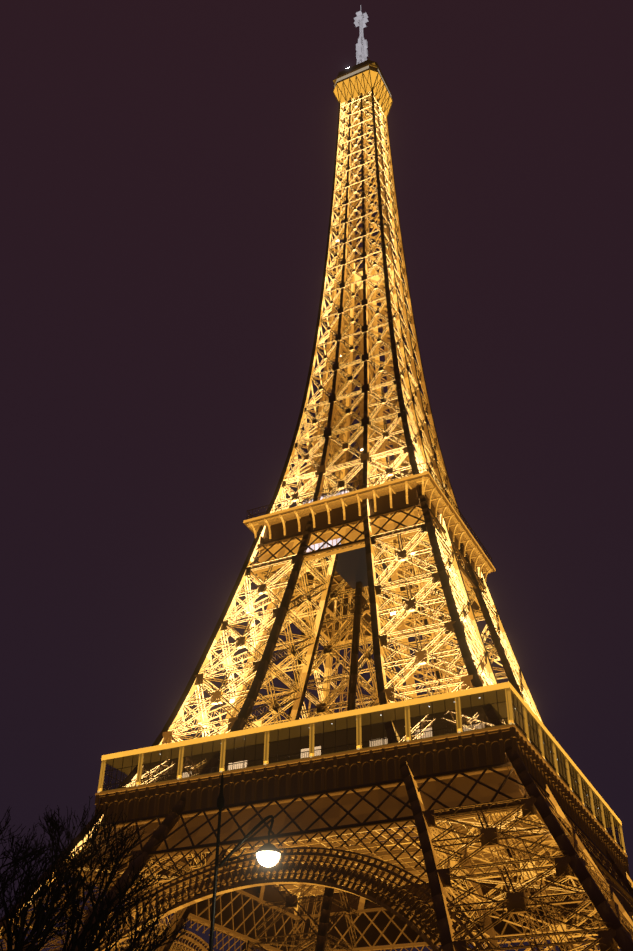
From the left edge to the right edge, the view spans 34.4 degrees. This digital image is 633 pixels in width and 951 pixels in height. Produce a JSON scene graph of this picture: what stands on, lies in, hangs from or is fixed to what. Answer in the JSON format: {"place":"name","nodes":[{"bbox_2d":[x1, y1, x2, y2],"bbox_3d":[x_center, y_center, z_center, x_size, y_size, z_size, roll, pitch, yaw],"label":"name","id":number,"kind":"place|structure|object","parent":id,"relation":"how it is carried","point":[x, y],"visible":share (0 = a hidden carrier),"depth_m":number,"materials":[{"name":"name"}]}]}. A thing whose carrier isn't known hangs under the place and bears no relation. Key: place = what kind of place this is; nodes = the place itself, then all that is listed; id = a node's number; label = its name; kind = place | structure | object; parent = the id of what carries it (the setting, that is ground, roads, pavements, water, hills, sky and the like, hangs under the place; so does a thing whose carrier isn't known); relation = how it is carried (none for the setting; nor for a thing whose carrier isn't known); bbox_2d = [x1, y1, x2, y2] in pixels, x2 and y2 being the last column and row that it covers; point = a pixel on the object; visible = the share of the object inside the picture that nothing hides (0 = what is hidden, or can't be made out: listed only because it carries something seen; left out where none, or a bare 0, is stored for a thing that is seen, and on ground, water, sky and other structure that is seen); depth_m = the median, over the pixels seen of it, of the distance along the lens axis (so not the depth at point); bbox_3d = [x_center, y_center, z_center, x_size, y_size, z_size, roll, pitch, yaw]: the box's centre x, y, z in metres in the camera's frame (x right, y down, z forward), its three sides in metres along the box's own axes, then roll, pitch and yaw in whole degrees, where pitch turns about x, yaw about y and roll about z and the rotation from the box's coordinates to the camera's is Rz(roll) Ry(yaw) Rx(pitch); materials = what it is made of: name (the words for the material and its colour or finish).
{"place":"outdoors","nodes":[
{"label":"outdoors","id":0,"kind":"place"},
{"bbox_2d":[0,0,632,950],"label":"sky","id":1,"kind":"structure","parent":0,"point":[167,166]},
{"label":"ground","id":2,"kind":"structure","parent":0,"visible":0},
{"bbox_2d":[0,796,134,950],"bbox_3d":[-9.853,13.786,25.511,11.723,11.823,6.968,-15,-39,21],"label":"tree","id":3,"kind":"object","parent":2,"relation":"on","point":[37,854],"visible":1,"depth_m":26.06,"materials":[{"name":"black plant"}]},
{"bbox_2d":[0,806,192,950],"bbox_3d":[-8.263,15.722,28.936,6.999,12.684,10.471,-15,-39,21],"label":"tree","id":4,"kind":"object","parent":2,"relation":"on","point":[117,909],"visible":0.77,"depth_m":30.63,"materials":[{"name":"black plant"}]},
{"bbox_2d":[209,772,280,950],"bbox_3d":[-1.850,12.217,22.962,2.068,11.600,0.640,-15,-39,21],"label":"street lamp","id":5,"kind":"object","parent":2,"relation":"on","point":[268,854],"visible":1,"depth_m":24.98,"materials":[{"name":"black metal"}]},
{"bbox_2d":[0,5,632,950],"bbox_3d":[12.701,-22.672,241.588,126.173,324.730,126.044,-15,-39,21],"label":"tower","id":6,"kind":"structure","parent":2,"relation":"on","point":[522,845],"depth_m":180.37,"materials":[{"name":"brown metal"}]},
{"bbox_2d":[103,692,622,847],"bbox_3d":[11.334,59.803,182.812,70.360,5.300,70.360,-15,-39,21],"label":"railing","id":7,"kind":"object","parent":6,"relation":"on","point":[340,744],"visible":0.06,"depth_m":157.55,"materials":[{"name":"gold metal"}]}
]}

